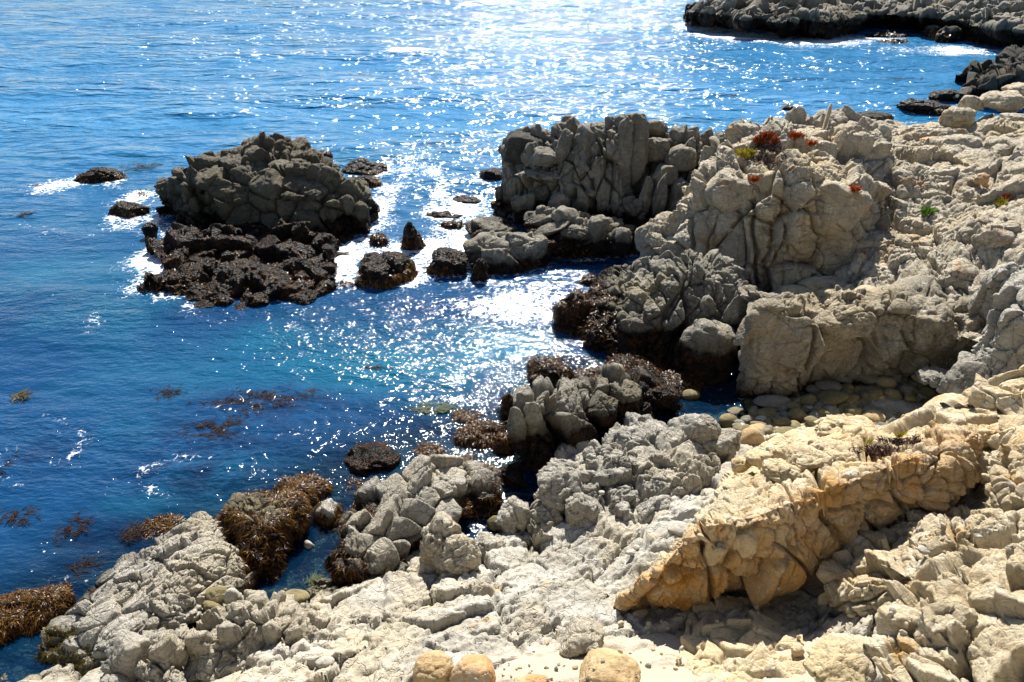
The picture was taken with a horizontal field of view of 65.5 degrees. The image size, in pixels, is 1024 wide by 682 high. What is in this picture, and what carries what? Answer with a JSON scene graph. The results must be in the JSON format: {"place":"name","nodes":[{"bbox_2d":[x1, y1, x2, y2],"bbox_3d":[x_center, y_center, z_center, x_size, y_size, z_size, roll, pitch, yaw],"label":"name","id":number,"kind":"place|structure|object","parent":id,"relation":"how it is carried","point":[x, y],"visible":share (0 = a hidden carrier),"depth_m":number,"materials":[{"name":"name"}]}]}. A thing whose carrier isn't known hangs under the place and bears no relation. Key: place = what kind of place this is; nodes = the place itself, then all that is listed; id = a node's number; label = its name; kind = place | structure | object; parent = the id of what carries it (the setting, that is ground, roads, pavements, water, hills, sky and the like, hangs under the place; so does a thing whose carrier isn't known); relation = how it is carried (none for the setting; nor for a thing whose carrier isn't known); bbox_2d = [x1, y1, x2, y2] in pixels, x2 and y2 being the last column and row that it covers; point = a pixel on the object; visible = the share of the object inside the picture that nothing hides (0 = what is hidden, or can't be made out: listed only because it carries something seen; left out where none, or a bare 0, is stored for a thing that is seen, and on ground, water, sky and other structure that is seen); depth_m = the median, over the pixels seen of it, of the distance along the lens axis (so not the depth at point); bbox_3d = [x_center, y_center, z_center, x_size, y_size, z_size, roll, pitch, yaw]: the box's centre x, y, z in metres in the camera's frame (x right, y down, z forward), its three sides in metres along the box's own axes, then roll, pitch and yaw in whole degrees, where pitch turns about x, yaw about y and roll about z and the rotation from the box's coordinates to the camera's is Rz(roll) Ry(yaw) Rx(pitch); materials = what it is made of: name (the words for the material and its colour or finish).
{"place":"outdoors","nodes":[
{"label":"outdoors","id":0,"kind":"place"},
{"bbox_2d":[0,352,991,681],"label":"ground","id":1,"kind":"structure","parent":0,"point":[418,604],"depth_m":16.87,"materials":[{"name":"stone"}]},
{"bbox_2d":[0,576,87,657],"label":"weedy rock","id":2,"kind":"object","parent":1,"relation":"on","point":[25,614],"visible":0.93,"depth_m":17.54,"materials":[{"name":"brown stone"}]},
{"bbox_2d":[92,617,188,681],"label":"rock outcrop","id":3,"kind":"object","parent":1,"relation":"on","point":[160,655],"visible":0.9,"depth_m":15.30,"materials":[{"name":"stone"}]},
{"bbox_2d":[22,511,265,675],"bbox_3d":[-8.322,5.879,18.141,4.006,2.514,5.277,20,35,31],"label":"rock outcrop","id":4,"kind":"object","parent":1,"relation":"on","point":[170,578],"visible":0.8,"depth_m":17.27,"materials":[{"name":"stone"}]},
{"bbox_2d":[205,585,226,603],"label":"boulder","id":5,"kind":"object","parent":4,"relation":"on","point":[216,594],"visible":0.88,"depth_m":17.09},
{"bbox_2d":[136,218,341,310],"bbox_3d":[-11.984,-3.338,35.132,9.512,3.026,10.529,-5,30,-9],"label":"rock shelf","id":6,"kind":"object","parent":1,"relation":"on","point":[301,269],"visible":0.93,"depth_m":33.29,"materials":[{"name":"stone"}]},
{"bbox_2d":[218,222,271,266],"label":"rock outcrop","id":7,"kind":"object","parent":1,"relation":"on","point":[248,230],"visible":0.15,"depth_m":36.50,"materials":[{"name":"brown stone"}]},
{"bbox_2d":[177,589,336,681],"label":"rock outcrop","id":8,"kind":"object","parent":1,"relation":"on","point":[240,630],"visible":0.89,"depth_m":15.60,"materials":[{"name":"stone"}]},
{"bbox_2d":[223,587,241,604],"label":"boulder","id":9,"kind":"object","parent":8,"relation":"on","point":[231,594],"visible":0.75,"depth_m":17.04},
{"bbox_2d":[214,478,315,585],"bbox_3d":[-6.263,4.490,20.135,2.720,1.778,4.077,0,29,0],"label":"weedy rock","id":10,"kind":"object","parent":1,"relation":"on","point":[267,531],"visible":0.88,"depth_m":19.32,"materials":[{"name":"brown stone"}]},
{"bbox_2d":[154,131,380,245],"bbox_3d":[-12.314,-6.203,40.549,11.644,8.482,9.117,0,29,0],"label":"rock island","id":11,"kind":"object","parent":1,"relation":"on","point":[270,181],"visible":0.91,"depth_m":37.56,"materials":[{"name":"grey stone"}]},
{"bbox_2d":[286,589,309,602],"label":"boulder","id":12,"kind":"object","parent":1,"relation":"on","point":[300,596],"visible":0.67,"depth_m":17.96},
{"bbox_2d":[315,656,334,668],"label":"boulder","id":13,"kind":"object","parent":1,"relation":"on","point":[323,662],"visible":1,"depth_m":14.31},
{"bbox_2d":[340,472,368,498],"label":"weedy rock","id":14,"kind":"object","parent":1,"relation":"on","point":[351,483],"visible":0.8,"depth_m":21.73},
{"bbox_2d":[322,452,504,587],"bbox_3d":[-2.321,4.333,20.240,5.838,2.399,4.038,-16,33,-26],"label":"rock outcrop","id":15,"kind":"object","parent":1,"relation":"on","point":[381,524],"visible":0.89,"depth_m":19.65,"materials":[{"name":"stone"}]},
{"bbox_2d":[407,441,451,460],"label":"weedy rock","id":16,"kind":"object","parent":1,"relation":"on","point":[427,449],"visible":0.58,"depth_m":22.93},
{"bbox_2d":[412,650,453,681],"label":"boulder","id":17,"kind":"object","parent":1,"relation":"on","point":[434,666],"visible":0.97,"depth_m":13.23,"materials":[{"name":"stone"}]},
{"bbox_2d":[419,511,464,574],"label":"rock outcrop","id":18,"kind":"object","parent":1,"relation":"on","point":[438,528],"visible":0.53,"depth_m":17.82,"materials":[{"name":"beige stone"}]},
{"bbox_2d":[435,534,481,576],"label":"rock outcrop","id":19,"kind":"object","parent":1,"relation":"on","point":[460,554],"visible":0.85,"depth_m":17.58,"materials":[{"name":"beige stone"}]},
{"bbox_2d":[449,654,495,681],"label":"boulder","id":20,"kind":"object","parent":1,"relation":"on","point":[468,667],"visible":0.98,"depth_m":13.03,"materials":[{"name":"stone"}]},
{"bbox_2d":[471,579,495,596],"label":"rock outcrop","id":21,"kind":"object","parent":1,"relation":"on","point":[480,587],"visible":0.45,"depth_m":16.64,"materials":[{"name":"beige stone"}]},
{"bbox_2d":[475,531,505,563],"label":"rock outcrop","id":22,"kind":"object","parent":1,"relation":"on","point":[488,541],"visible":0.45,"depth_m":18.82,"materials":[{"name":"stone"}]},
{"bbox_2d":[464,216,517,237],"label":"boulder","id":23,"kind":"object","parent":1,"relation":"on","point":[474,227],"visible":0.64,"depth_m":37.22,"materials":[{"name":"grey stone"}]},
{"bbox_2d":[495,389,513,424],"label":"weedy rock","id":24,"kind":"object","parent":1,"relation":"on","point":[506,403],"visible":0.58,"depth_m":24.26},
{"bbox_2d":[463,231,552,274],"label":"boulder","id":25,"kind":"object","parent":1,"relation":"on","point":[501,253],"visible":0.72,"depth_m":33.88,"materials":[{"name":"grey stone"}]},
{"bbox_2d":[494,495,530,533],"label":"rock outcrop","id":26,"kind":"object","parent":1,"relation":"on","point":[513,515],"visible":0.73,"depth_m":19.66,"materials":[{"name":"stone"}]},
{"bbox_2d":[514,673,550,681],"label":"boulder","id":27,"kind":"object","parent":1,"relation":"on","point":[533,677],"visible":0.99,"depth_m":12.96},
{"bbox_2d":[524,205,636,258],"bbox_3d":[3.230,-4.752,36.301,5.812,3.197,4.648,0,29,0],"label":"rock outcrop","id":28,"kind":"object","parent":1,"relation":"on","point":[568,232],"visible":0.85,"depth_m":34.70,"materials":[{"name":"grey stone"}]},
{"bbox_2d":[559,615,604,657],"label":"boulder","id":29,"kind":"object","parent":1,"relation":"on","point":[582,634],"visible":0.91,"depth_m":14.13,"materials":[{"name":"beige stone"}]},
{"bbox_2d":[499,363,682,504],"bbox_3d":[2.394,2.260,24.268,8.029,3.985,2.906,-21,35,-32],"label":"rock outcrop","id":30,"kind":"object","parent":1,"relation":"on","point":[545,419],"visible":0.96,"depth_m":22.43,"materials":[{"name":"grey stone"}]},
{"bbox_2d":[491,113,726,228],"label":"sea cliff","id":31,"kind":"structure","parent":1,"relation":"on","point":[636,169],"depth_m":37.36,"materials":[{"name":"grey stone"}]},
{"bbox_2d":[502,128,545,166],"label":"boulder","id":32,"kind":"object","parent":31,"relation":"on","point":[516,141],"visible":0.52,"depth_m":38.51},
{"bbox_2d":[579,648,640,681],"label":"boulder","id":33,"kind":"object","parent":1,"relation":"on","point":[624,663],"visible":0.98,"depth_m":12.68,"materials":[{"name":"stone"}]},
{"bbox_2d":[612,310,650,355],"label":"boulder","id":34,"kind":"object","parent":1,"relation":"on","point":[631,333],"visible":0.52,"depth_m":27.41,"materials":[{"name":"grey stone"}]},
{"bbox_2d":[527,412,741,552],"bbox_3d":[3.300,3.685,21.071,5.874,3.222,6.174,0,29,0],"label":"rock outcrop","id":35,"kind":"object","parent":1,"relation":"on","point":[646,465],"visible":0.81,"depth_m":20.20,"materials":[{"name":"stone"}]},
{"bbox_2d":[553,249,761,375],"bbox_3d":[5.538,-1.460,29.494,7.505,4.339,7.454,11,31,19],"label":"rock outcrop","id":36,"kind":"object","parent":1,"relation":"on","point":[670,295],"visible":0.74,"depth_m":27.88,"materials":[{"name":"grey stone"}]},
{"bbox_2d":[667,521,687,535],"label":"boulder","id":37,"kind":"object","parent":1,"relation":"on","point":[678,528],"visible":0.77,"depth_m":17.76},
{"bbox_2d":[661,369,705,393],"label":"weedy rock","id":38,"kind":"object","parent":1,"relation":"on","point":[678,380],"visible":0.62,"depth_m":26.04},
{"bbox_2d":[681,389,700,407],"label":"cobble","id":39,"kind":"object","parent":1,"relation":"on","point":[691,398],"visible":0.98,"depth_m":25.48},
{"bbox_2d":[672,318,738,389],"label":"boulder","id":40,"kind":"object","parent":1,"relation":"on","point":[705,350],"visible":0.81,"depth_m":26.09,"materials":[{"name":"grey stone"}]},
{"bbox_2d":[719,413,737,427],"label":"cobble","id":41,"kind":"object","parent":1,"relation":"on","point":[726,420],"visible":0.78,"depth_m":23.88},
{"bbox_2d":[677,595,805,681],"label":"rock outcrop","id":42,"kind":"object","parent":1,"relation":"on","point":[752,642],"visible":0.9,"depth_m":13.84,"materials":[{"name":"stone"}]},
{"bbox_2d":[740,427,764,446],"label":"cobble","id":43,"kind":"object","parent":1,"relation":"on","point":[751,436],"visible":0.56,"depth_m":22.25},
{"bbox_2d":[635,103,896,292],"bbox_3d":[11.684,-6.868,36.136,9.784,7.704,16.234,10,31,18],"label":"rock dome","id":44,"kind":"object","parent":1,"relation":"on","point":[803,211],"visible":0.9,"depth_m":30.48,"materials":[{"name":"beige stone"}]},
{"bbox_2d":[745,128,794,169],"bbox_3d":[9.945,-7.176,30.781,1.879,1.515,3.810,0,29,0],"label":"ice plant","id":45,"kind":"object","parent":44,"relation":"on","point":[761,138],"visible":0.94,"depth_m":31.52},
{"bbox_2d":[753,395,790,407],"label":"cobble","id":46,"kind":"object","parent":1,"relation":"on","point":[775,401],"visible":0.96,"depth_m":24.85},
{"bbox_2d":[787,408,805,421],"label":"cobble","id":47,"kind":"object","parent":1,"relation":"on","point":[798,414],"visible":0.79,"depth_m":23.94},
{"bbox_2d":[611,387,997,613],"bbox_3d":[7.607,3.545,18.349,12.510,5.439,5.268,-21,36,-33],"label":"rock ledge","id":48,"kind":"object","parent":1,"relation":"on","point":[786,510],"visible":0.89,"depth_m":15.41,"materials":[{"name":"stone"}]},
{"bbox_2d":[848,436,900,459],"bbox_3d":[7.770,2.446,17.174,0.841,0.989,1.558,23,37,35],"label":"ice plant","id":49,"kind":"object","parent":48,"relation":"on","point":[872,449],"visible":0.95,"depth_m":17.41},
{"bbox_2d":[874,429,922,444],"bbox_3d":[8.422,2.126,16.852,0.842,1.166,1.617,0,29,0],"label":"ice plant","id":50,"kind":"object","parent":48,"relation":"on","point":[901,439],"visible":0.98,"depth_m":17.55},
{"bbox_2d":[940,365,1023,512],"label":"rock outcrop","id":51,"kind":"object","parent":48,"relation":"on","point":[1003,393],"visible":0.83,"depth_m":16.05,"materials":[{"name":"stone"}]},
{"bbox_2d":[814,380,841,390],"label":"cobble","id":52,"kind":"object","parent":1,"relation":"on","point":[823,385],"visible":0.81,"depth_m":25.41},
{"bbox_2d":[802,632,876,681],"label":"rock outcrop","id":53,"kind":"object","parent":1,"relation":"on","point":[828,659],"visible":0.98,"depth_m":10.60,"materials":[{"name":"stone"}]},
{"bbox_2d":[733,275,977,399],"bbox_3d":[11.439,-0.417,26.317,8.949,3.578,4.253,0,29,0],"label":"cliff face","id":54,"kind":"object","parent":1,"relation":"on","point":[791,344],"visible":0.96,"depth_m":24.96},
{"bbox_2d":[722,294,747,325],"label":"boulder","id":55,"kind":"object","parent":54,"relation":"on","point":[735,312],"visible":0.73,"depth_m":26.48,"materials":[{"name":"grey stone"}]},
{"bbox_2d":[862,410,885,421],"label":"cobble","id":56,"kind":"object","parent":1,"relation":"on","point":[875,416],"visible":0.7,"depth_m":23.70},
{"bbox_2d":[876,376,896,388],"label":"cobble","id":57,"kind":"object","parent":1,"relation":"on","point":[885,382],"visible":0.91,"depth_m":25.49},
{"bbox_2d":[816,504,970,617],"bbox_3d":[7.488,4.171,15.440,3.984,2.400,2.796,-8,30,-13],"label":"rock outcrop","id":58,"kind":"object","parent":1,"relation":"on","point":[852,575],"visible":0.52,"depth_m":14.61,"materials":[{"name":"stone"}]},
{"bbox_2d":[878,527,898,544],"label":"boulder","id":59,"kind":"object","parent":58,"relation":"on","point":[891,536],"visible":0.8,"depth_m":15.40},
{"bbox_2d":[771,113,1023,343],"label":"rock slope","id":60,"kind":"structure","parent":1,"relation":"on","point":[964,238],"depth_m":30.05,"materials":[{"name":"beige stone"}]},
{"bbox_2d":[859,111,893,120],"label":"boulder","id":61,"kind":"object","parent":60,"relation":"on","point":[881,116],"visible":0.66,"depth_m":42.18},
{"bbox_2d":[938,105,977,129],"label":"boulder","id":62,"kind":"object","parent":60,"relation":"on","point":[954,117],"visible":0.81,"depth_m":38.58,"materials":[{"name":"beige stone"}]},
{"bbox_2d":[958,95,983,110],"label":"boulder","id":63,"kind":"object","parent":60,"relation":"on","point":[972,102],"visible":0.81,"depth_m":40.38,"materials":[{"name":"beige stone"}]},
{"bbox_2d":[979,90,1023,112],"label":"boulder","id":64,"kind":"object","parent":60,"relation":"on","point":[1007,101],"visible":0.97,"depth_m":39.58,"materials":[{"name":"beige stone"}]},
{"bbox_2d":[914,365,947,387],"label":"boulder","id":65,"kind":"object","parent":1,"relation":"on","point":[932,376],"visible":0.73,"depth_m":23.99,"materials":[{"name":"grey stone"}]},
{"bbox_2d":[862,508,1023,681],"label":"rock outcrop","id":66,"kind":"object","parent":1,"relation":"on","point":[962,609],"visible":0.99,"depth_m":10.70,"materials":[{"name":"stone"}]},
{"bbox_2d":[936,357,991,393],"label":"boulder","id":67,"kind":"object","parent":1,"relation":"on","point":[958,377],"visible":0.51,"depth_m":22.65,"materials":[{"name":"grey stone"}]},
{"bbox_2d":[0,0,1023,583],"bbox_3d":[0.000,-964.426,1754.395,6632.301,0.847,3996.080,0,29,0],"label":"sea","id":68,"kind":"structure","parent":0,"point":[96,344],"depth_m":45.73,"materials":[{"name":"liquid"}]},
{"bbox_2d":[0,504,41,526],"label":"kelp fronds","id":69,"kind":"object","parent":68,"relation":"on","point":[14,514],"visible":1,"depth_m":20.51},
{"bbox_2d":[54,509,96,547],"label":"kelp fronds","id":70,"kind":"object","parent":68,"relation":"on","point":[67,530],"visible":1,"depth_m":20.16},
{"bbox_2d":[62,550,110,579],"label":"kelp fronds","id":71,"kind":"object","parent":68,"relation":"on","point":[87,564],"visible":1,"depth_m":19.04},
{"bbox_2d":[73,167,127,183],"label":"sea rock","id":72,"kind":"object","parent":68,"relation":"in","point":[97,175],"visible":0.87,"depth_m":44.81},
{"bbox_2d":[108,200,150,217],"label":"sea rock","id":73,"kind":"object","parent":68,"relation":"in","point":[124,209],"visible":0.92,"depth_m":40.21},
{"bbox_2d":[117,519,152,543],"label":"kelp fronds","id":74,"kind":"object","parent":68,"relation":"on","point":[134,533],"visible":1,"depth_m":20.04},
{"bbox_2d":[133,511,186,546],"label":"weedy rock","id":75,"kind":"object","parent":68,"relation":"in","point":[160,525],"visible":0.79,"depth_m":20.25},
{"bbox_2d":[161,412,248,442],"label":"kelp fronds","id":76,"kind":"object","parent":68,"relation":"on","point":[215,427],"visible":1,"depth_m":23.95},
{"bbox_2d":[167,379,328,420],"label":"kelp fronds","id":77,"kind":"object","parent":68,"relation":"on","point":[264,398],"visible":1,"depth_m":25.25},
{"bbox_2d":[275,470,333,515],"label":"weedy rock","id":78,"kind":"object","parent":68,"relation":"in","point":[324,489],"visible":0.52,"depth_m":21.28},
{"bbox_2d":[310,498,343,530],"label":"weedy rock","id":79,"kind":"object","parent":68,"relation":"in","point":[326,512],"visible":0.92,"depth_m":20.31,"materials":[{"name":"stone"}]},
{"bbox_2d":[341,157,387,175],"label":"sea rock","id":80,"kind":"object","parent":68,"relation":"in","point":[362,166],"visible":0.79,"depth_m":45.82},
{"bbox_2d":[356,173,382,187],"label":"sea rock","id":81,"kind":"object","parent":68,"relation":"in","point":[374,181],"visible":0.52,"depth_m":43.77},
{"bbox_2d":[342,441,401,479],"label":"sea rock","id":82,"kind":"object","parent":68,"relation":"in","point":[378,459],"visible":0.98,"depth_m":22.27,"materials":[{"name":"stone"}]},
{"bbox_2d":[367,228,389,246],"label":"sea rock","id":83,"kind":"object","parent":68,"relation":"in","point":[380,239],"visible":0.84,"depth_m":36.58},
{"bbox_2d":[355,251,419,289],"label":"sea rock","id":84,"kind":"object","parent":68,"relation":"in","point":[387,270],"visible":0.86,"depth_m":32.85,"materials":[{"name":"stone"}]},
{"bbox_2d":[399,221,425,250],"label":"sea rock","id":85,"kind":"object","parent":68,"relation":"in","point":[412,239],"visible":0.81,"depth_m":35.92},
{"bbox_2d":[402,401,459,417],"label":"kelp fronds","id":86,"kind":"object","parent":68,"relation":"on","point":[441,408],"visible":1,"depth_m":24.90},
{"bbox_2d":[426,210,462,217],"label":"sea rock","id":87,"kind":"object","parent":68,"relation":"in","point":[443,214],"visible":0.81,"depth_m":40.09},
{"bbox_2d":[424,247,468,275],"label":"sea rock","id":88,"kind":"object","parent":68,"relation":"in","point":[446,261],"visible":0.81,"depth_m":33.46,"materials":[{"name":"stone"}]},
{"bbox_2d":[438,218,465,228],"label":"sea rock","id":89,"kind":"object","parent":68,"relation":"in","point":[452,224],"visible":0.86,"depth_m":38.53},
{"bbox_2d":[449,406,484,427],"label":"weedy rock","id":90,"kind":"object","parent":68,"relation":"in","point":[461,417],"visible":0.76,"depth_m":24.42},
{"bbox_2d":[452,195,481,203],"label":"sea rock","id":91,"kind":"object","parent":68,"relation":"in","point":[465,199],"visible":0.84,"depth_m":41.97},
{"bbox_2d":[451,419,506,454],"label":"weedy rock","id":92,"kind":"object","parent":68,"relation":"in","point":[477,436],"visible":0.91,"depth_m":23.29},
{"bbox_2d":[470,258,488,281],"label":"sea rock","id":93,"kind":"object","parent":68,"relation":"in","point":[480,270],"visible":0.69,"depth_m":32.88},
{"bbox_2d":[479,167,502,180],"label":"sea rock","id":94,"kind":"object","parent":68,"relation":"in","point":[492,174],"visible":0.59,"depth_m":44.72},
{"bbox_2d":[491,431,515,462],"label":"weedy rock","id":95,"kind":"object","parent":68,"relation":"in","point":[503,450],"visible":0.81,"depth_m":22.92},
{"bbox_2d":[524,354,575,388],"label":"weedy rock","id":96,"kind":"object","parent":68,"relation":"in","point":[554,369],"visible":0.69,"depth_m":26.21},
{"bbox_2d":[549,288,590,327],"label":"weedy rock","id":97,"kind":"object","parent":68,"relation":"in","point":[571,309],"visible":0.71,"depth_m":29.22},
{"bbox_2d":[569,365,601,381],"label":"weedy rock","id":98,"kind":"object","parent":68,"relation":"in","point":[592,373],"visible":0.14,"depth_m":26.45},
{"bbox_2d":[603,351,668,375],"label":"weedy rock","id":99,"kind":"object","parent":68,"relation":"in","point":[632,360],"visible":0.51,"depth_m":26.75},
{"bbox_2d":[683,0,866,39],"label":"headland","id":100,"kind":"structure","parent":68,"relation":"in","point":[790,18],"depth_m":90.70,"materials":[{"name":"stone"}]},
{"bbox_2d":[864,31,911,37],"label":"sea rock","id":101,"kind":"object","parent":68,"relation":"in","point":[887,34],"visible":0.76,"depth_m":91.19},
{"bbox_2d":[896,98,950,111],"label":"sea rock","id":102,"kind":"object","parent":68,"relation":"in","point":[912,105],"visible":0.91,"depth_m":59.19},
{"bbox_2d":[828,0,1023,46],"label":"headland","id":103,"kind":"structure","parent":68,"relation":"in","point":[996,23],"depth_m":87.59,"materials":[{"name":"stone"}]},
{"bbox_2d":[920,25,941,37],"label":"sea rock","id":104,"kind":"object","parent":68,"relation":"in","point":[929,31],"visible":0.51,"depth_m":89.06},
{"bbox_2d":[928,89,958,101],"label":"sea rock","id":105,"kind":"object","parent":68,"relation":"in","point":[944,95],"visible":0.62,"depth_m":62.26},
{"bbox_2d":[933,26,962,42],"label":"sea rock","id":106,"kind":"object","parent":68,"relation":"in","point":[947,34],"visible":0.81,"depth_m":86.81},
{"bbox_2d":[953,45,1023,103],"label":"sea cliff","id":107,"kind":"structure","parent":68,"relation":"in","point":[1005,67],"depth_m":61.48,"materials":[{"name":"stone"}]},
{"bbox_2d":[958,262,1023,377],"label":"cliff face","id":108,"kind":"object","parent":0,"point":[996,302],"visible":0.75,"depth_m":22.52},
{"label":"pebble","id":109,"kind":"object","parent":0,"visible":0},
{"bbox_2d":[816,390,848,405],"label":"cobble","id":110,"kind":"object","parent":109,"relation":"on","point":[832,397],"visible":0.91,"depth_m":24.62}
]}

